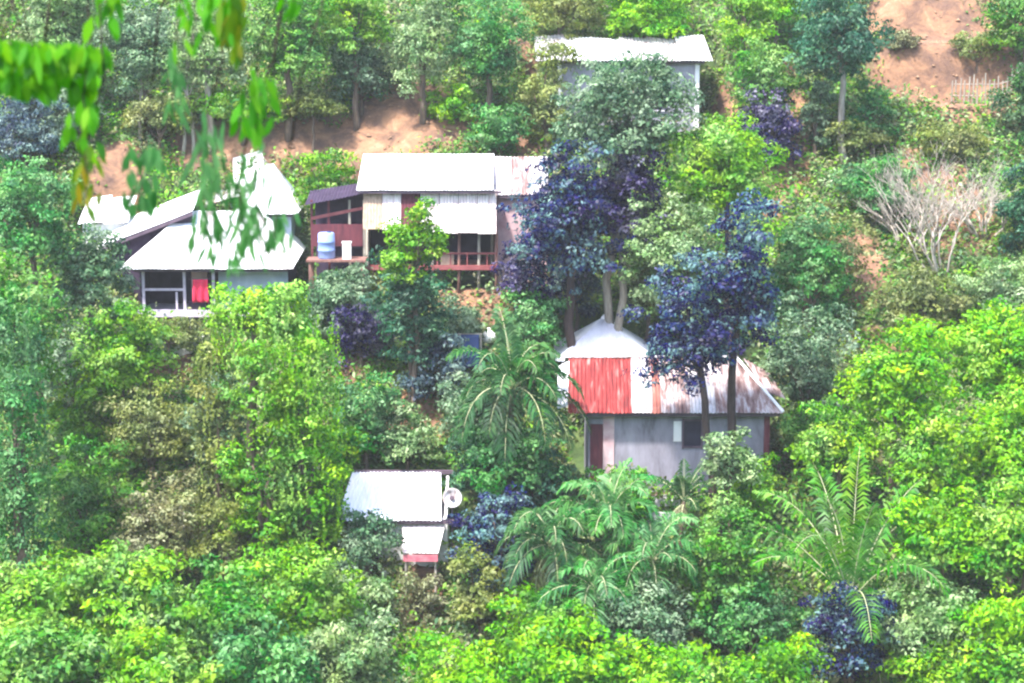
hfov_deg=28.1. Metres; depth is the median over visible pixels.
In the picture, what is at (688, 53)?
village house
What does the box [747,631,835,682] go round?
bush
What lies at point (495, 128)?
bush
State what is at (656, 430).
village house
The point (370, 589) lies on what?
bush
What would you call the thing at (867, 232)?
bush
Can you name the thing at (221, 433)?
bush
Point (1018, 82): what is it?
tree
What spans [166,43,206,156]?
slender tree
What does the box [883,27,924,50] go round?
bush
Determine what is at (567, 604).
bush
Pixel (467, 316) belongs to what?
bush
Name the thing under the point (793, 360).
bush
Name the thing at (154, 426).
bush
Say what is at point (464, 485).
bush
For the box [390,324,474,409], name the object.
bush
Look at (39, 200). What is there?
tree
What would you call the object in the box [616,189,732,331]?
tree
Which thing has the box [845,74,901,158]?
bush
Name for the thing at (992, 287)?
bush
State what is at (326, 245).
water drum
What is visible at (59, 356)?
bush
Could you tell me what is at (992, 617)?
tree
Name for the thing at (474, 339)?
blue tarpaulin
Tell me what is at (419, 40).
tree
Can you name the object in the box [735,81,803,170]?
bush
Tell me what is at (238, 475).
tree
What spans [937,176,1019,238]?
bare shrub
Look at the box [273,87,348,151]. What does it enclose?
tree
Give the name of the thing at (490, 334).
white sack
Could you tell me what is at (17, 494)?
vine covered tree
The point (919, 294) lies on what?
bush
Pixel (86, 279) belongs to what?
tree
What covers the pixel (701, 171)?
tree
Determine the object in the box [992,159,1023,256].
bush
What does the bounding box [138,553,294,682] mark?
tree
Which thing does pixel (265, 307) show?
vine covered tree
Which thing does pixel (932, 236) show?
bare shrub
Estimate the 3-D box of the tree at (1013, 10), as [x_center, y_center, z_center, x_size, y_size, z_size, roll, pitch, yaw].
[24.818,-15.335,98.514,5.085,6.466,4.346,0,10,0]
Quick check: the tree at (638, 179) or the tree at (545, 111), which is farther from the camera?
the tree at (545, 111)
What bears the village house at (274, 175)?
on the hillside
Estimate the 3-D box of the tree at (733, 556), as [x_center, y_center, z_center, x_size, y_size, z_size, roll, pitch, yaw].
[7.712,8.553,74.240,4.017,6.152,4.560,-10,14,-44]
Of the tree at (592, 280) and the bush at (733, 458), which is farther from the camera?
the tree at (592, 280)
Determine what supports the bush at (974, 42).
on the hillside
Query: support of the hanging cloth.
hanging from the veranda house at (165, 250)
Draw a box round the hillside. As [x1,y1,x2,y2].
[0,0,1023,682]
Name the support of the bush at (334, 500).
on the hillside
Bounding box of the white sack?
[482,327,496,342]
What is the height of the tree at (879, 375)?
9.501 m
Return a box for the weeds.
[0,0,1023,682]
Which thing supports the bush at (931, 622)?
on the hillside
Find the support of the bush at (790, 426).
on the hillside
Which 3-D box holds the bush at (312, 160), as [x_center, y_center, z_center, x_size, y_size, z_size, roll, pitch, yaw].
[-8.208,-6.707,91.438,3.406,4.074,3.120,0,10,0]
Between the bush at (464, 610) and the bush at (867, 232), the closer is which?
the bush at (464, 610)
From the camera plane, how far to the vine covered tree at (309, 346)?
74.66 m
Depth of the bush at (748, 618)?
72.80 m
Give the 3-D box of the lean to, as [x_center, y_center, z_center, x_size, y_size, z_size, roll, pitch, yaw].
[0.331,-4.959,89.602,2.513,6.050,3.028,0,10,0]
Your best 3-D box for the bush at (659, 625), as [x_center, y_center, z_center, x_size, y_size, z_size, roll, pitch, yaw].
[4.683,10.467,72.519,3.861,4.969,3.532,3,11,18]
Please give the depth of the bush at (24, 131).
92.67 m
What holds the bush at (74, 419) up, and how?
on the hillside
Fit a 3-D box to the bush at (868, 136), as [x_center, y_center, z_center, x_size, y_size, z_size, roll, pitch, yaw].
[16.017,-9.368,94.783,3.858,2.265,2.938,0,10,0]
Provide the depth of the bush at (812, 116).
94.48 m
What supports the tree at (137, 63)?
on the hillside
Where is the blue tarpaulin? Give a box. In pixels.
[458,333,481,383]
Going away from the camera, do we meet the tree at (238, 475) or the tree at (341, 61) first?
the tree at (238, 475)
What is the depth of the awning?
76.28 m
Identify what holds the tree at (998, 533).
on the hillside
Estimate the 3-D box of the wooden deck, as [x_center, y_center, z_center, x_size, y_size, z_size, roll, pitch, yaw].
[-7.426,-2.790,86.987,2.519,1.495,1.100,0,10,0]
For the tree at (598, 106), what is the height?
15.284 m
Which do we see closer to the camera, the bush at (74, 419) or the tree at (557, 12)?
the bush at (74, 419)
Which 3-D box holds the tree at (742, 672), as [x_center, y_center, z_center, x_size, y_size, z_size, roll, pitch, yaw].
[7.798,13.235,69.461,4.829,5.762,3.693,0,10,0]
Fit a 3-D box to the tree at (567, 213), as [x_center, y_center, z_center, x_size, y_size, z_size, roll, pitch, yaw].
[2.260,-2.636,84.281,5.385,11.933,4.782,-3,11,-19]
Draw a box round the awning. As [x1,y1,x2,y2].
[402,526,444,593]
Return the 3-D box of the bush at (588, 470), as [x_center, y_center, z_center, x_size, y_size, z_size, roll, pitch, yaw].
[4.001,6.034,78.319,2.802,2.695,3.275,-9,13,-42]
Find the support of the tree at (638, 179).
on the hillside
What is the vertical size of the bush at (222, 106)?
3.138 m
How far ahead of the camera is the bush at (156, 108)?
94.39 m
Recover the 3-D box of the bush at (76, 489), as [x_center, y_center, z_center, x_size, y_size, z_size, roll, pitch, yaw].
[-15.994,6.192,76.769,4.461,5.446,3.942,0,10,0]
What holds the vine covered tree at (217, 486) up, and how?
on the hillside
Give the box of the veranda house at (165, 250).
[121,210,305,326]
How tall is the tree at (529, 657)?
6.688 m
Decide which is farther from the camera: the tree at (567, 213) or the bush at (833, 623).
the tree at (567, 213)
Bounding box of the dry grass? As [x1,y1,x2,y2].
[0,0,1023,682]
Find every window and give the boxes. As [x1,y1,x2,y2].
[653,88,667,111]
[673,418,702,448]
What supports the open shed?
on the hillside
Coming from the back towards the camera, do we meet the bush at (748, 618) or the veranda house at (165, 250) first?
the veranda house at (165, 250)
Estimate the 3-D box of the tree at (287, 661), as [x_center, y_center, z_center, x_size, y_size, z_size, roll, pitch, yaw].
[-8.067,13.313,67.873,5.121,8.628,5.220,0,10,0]
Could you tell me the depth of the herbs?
88.62 m
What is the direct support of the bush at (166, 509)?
on the hillside
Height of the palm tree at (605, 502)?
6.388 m
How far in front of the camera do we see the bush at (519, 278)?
85.29 m
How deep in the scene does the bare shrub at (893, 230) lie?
89.96 m
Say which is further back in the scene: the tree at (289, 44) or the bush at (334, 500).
the tree at (289, 44)
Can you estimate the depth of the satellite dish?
77.85 m
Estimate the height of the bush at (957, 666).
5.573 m
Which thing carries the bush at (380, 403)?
on the hillside
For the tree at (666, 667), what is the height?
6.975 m
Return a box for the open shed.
[305,183,365,281]
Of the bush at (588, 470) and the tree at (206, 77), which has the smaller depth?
the bush at (588, 470)
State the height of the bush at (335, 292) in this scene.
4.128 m
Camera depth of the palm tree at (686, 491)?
76.92 m
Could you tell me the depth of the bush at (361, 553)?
75.67 m
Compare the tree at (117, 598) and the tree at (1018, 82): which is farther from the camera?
the tree at (1018, 82)
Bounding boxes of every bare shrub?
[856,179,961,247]
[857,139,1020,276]
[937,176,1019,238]
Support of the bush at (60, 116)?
on the hillside
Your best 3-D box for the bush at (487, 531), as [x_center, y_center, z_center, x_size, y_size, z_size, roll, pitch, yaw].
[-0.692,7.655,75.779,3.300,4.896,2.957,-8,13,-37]
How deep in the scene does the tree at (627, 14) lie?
99.47 m
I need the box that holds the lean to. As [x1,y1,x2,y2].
[491,156,547,286]
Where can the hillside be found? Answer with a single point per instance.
(924, 62)
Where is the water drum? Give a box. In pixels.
[318,231,334,258]
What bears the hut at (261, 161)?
on the hillside
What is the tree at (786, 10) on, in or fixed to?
on the hillside
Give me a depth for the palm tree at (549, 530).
73.24 m
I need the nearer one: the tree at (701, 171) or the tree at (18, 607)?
the tree at (18, 607)
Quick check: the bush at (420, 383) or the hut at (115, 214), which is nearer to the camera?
the bush at (420, 383)
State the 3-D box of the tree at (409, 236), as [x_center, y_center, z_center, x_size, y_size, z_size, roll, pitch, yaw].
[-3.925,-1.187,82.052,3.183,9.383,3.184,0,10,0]
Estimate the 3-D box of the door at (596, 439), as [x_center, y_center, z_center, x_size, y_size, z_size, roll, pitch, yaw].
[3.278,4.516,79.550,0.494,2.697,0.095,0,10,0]
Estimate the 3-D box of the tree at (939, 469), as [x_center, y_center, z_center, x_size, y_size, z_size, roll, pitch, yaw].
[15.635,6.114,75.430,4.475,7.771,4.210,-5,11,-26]
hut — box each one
[78,195,136,250]
[103,190,198,307]
[205,151,267,207]
[340,470,453,566]
[554,314,650,414]
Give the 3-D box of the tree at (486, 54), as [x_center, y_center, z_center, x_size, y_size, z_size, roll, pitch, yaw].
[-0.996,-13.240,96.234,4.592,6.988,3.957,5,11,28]
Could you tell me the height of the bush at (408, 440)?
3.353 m
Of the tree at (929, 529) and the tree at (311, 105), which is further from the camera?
the tree at (311, 105)
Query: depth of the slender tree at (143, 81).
94.78 m
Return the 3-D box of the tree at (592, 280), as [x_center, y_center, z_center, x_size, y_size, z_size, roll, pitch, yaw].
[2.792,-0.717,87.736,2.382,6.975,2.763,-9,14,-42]
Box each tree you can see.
[0,0,322,279]
[0,155,95,425]
[0,247,81,533]
[0,279,63,594]
[0,547,99,650]
[0,615,124,682]
[14,0,110,99]
[33,538,205,647]
[40,224,140,400]
[74,625,238,682]
[91,0,194,134]
[118,71,159,140]
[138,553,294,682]
[148,0,254,154]
[164,55,201,154]
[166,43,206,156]
[181,328,244,591]
[199,611,329,682]
[201,278,311,599]
[211,336,307,610]
[241,0,355,142]
[241,537,369,668]
[261,309,353,597]
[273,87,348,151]
[300,0,394,131]
[300,605,404,682]
[323,31,407,116]
[358,244,457,408]
[374,196,453,414]
[377,0,464,124]
[392,629,504,682]
[443,0,540,108]
[445,304,591,517]
[448,581,627,682]
[494,502,629,610]
[495,131,635,347]
[502,0,608,93]
[512,35,585,154]
[533,551,651,673]
[541,457,663,617]
[545,49,707,323]
[568,122,676,331]
[573,628,720,682]
[582,511,707,652]
[596,0,695,38]
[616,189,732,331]
[617,246,746,539]
[645,459,724,566]
[659,110,789,354]
[668,486,792,648]
[680,650,806,682]
[695,187,787,531]
[713,0,780,91]
[723,35,806,142]
[744,443,951,682]
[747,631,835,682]
[754,0,807,49]
[781,0,899,168]
[783,399,903,564]
[828,314,963,559]
[862,401,1000,596]
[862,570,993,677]
[874,474,1011,664]
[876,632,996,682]
[930,294,1023,510]
[934,582,1023,682]
[958,374,1023,597]
[965,465,1023,607]
[971,0,1023,69]
[981,61,1023,144]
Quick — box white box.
[342,241,351,258]
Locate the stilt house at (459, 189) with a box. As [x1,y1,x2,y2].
[356,153,501,293]
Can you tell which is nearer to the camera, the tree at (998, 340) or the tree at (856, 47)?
the tree at (998, 340)
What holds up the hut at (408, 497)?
on the hillside
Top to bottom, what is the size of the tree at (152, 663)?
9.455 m
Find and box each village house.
[237,164,302,235]
[535,34,712,131]
[557,355,784,492]
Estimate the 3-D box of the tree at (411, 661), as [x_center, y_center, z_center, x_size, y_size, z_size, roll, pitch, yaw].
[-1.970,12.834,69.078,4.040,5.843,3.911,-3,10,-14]
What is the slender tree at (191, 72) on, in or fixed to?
on the hillside
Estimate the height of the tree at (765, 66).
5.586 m
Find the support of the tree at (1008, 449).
on the hillside
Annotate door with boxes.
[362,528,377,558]
[590,424,602,491]
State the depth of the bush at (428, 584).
75.03 m
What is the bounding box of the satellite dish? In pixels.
[442,488,461,545]
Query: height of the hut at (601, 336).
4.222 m
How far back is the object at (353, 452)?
79.71 m
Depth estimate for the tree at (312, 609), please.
71.19 m
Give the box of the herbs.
[0,0,1023,682]
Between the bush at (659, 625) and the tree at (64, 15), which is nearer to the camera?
the bush at (659, 625)
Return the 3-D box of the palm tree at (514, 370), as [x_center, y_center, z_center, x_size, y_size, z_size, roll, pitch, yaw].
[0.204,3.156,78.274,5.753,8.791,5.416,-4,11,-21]
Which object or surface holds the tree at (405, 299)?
on the hillside
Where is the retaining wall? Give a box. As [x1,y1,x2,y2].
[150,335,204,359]
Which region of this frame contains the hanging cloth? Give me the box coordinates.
[188,279,211,302]
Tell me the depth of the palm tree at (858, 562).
72.58 m
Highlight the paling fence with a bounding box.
[950,63,1020,103]
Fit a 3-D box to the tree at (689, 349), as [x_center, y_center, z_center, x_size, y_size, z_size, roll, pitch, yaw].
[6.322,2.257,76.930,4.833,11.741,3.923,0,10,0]
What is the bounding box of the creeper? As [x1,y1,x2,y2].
[0,0,1023,682]
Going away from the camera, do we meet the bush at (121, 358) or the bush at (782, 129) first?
the bush at (121, 358)
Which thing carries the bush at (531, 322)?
on the hillside
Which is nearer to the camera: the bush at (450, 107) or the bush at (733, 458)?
the bush at (733, 458)
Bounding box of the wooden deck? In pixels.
[306,257,366,291]
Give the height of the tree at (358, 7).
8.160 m
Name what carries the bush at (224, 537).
on the hillside
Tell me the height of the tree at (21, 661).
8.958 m
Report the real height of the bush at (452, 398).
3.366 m
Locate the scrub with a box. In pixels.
[0,0,1023,682]
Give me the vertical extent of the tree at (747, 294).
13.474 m
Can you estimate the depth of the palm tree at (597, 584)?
71.91 m
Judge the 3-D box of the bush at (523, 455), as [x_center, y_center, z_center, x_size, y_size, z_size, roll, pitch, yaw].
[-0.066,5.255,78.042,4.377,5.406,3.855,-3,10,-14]
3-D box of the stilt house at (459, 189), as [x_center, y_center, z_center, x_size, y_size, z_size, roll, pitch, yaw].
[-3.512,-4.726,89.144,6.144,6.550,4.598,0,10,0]
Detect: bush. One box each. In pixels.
[0,96,71,167]
[23,73,108,151]
[27,321,101,426]
[27,432,141,557]
[39,382,117,465]
[66,298,181,423]
[92,377,208,485]
[101,465,217,583]
[118,92,201,149]
[122,315,209,381]
[175,371,263,518]
[183,480,260,587]
[187,85,296,145]
[284,444,353,557]
[290,147,360,211]
[304,261,381,353]
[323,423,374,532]
[326,303,399,369]
[330,370,413,469]
[330,567,401,640]
[331,508,409,581]
[372,400,447,469]
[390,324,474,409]
[391,571,450,623]
[418,82,485,124]
[429,293,486,351]
[431,369,503,434]
[441,429,506,508]
[443,482,536,594]
[444,541,521,638]
[453,406,571,542]
[461,102,536,156]
[489,234,566,346]
[495,446,579,515]
[500,285,571,382]
[510,578,602,680]
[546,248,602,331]
[579,464,662,526]
[586,562,696,664]
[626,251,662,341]
[686,571,819,674]
[697,425,763,542]
[719,451,787,528]
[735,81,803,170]
[753,289,860,419]
[761,202,856,338]
[772,394,846,481]
[789,212,880,298]
[795,580,901,682]
[796,62,838,163]
[819,115,896,156]
[827,154,922,224]
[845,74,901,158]
[861,260,981,337]
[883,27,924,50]
[910,117,992,162]
[947,30,1002,73]
[951,251,1023,324]
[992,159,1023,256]
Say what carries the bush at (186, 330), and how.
on the hillside
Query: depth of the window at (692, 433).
79.36 m
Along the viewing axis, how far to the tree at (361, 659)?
68.25 m
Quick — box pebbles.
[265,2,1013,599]
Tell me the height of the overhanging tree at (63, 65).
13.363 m
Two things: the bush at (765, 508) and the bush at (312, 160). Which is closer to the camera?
the bush at (765, 508)
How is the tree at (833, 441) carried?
on the hillside
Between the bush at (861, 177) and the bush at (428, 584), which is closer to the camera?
the bush at (428, 584)
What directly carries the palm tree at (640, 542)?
on the hillside
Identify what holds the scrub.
on the hillside
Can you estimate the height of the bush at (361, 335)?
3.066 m
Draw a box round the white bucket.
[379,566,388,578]
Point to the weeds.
(470, 144)
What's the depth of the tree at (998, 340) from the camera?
77.99 m
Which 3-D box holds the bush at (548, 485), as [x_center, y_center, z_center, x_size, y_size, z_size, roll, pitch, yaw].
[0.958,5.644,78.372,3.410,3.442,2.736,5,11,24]
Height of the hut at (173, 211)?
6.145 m
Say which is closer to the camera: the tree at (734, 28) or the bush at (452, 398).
the bush at (452, 398)
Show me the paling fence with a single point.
(974, 84)
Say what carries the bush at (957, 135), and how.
on the hillside

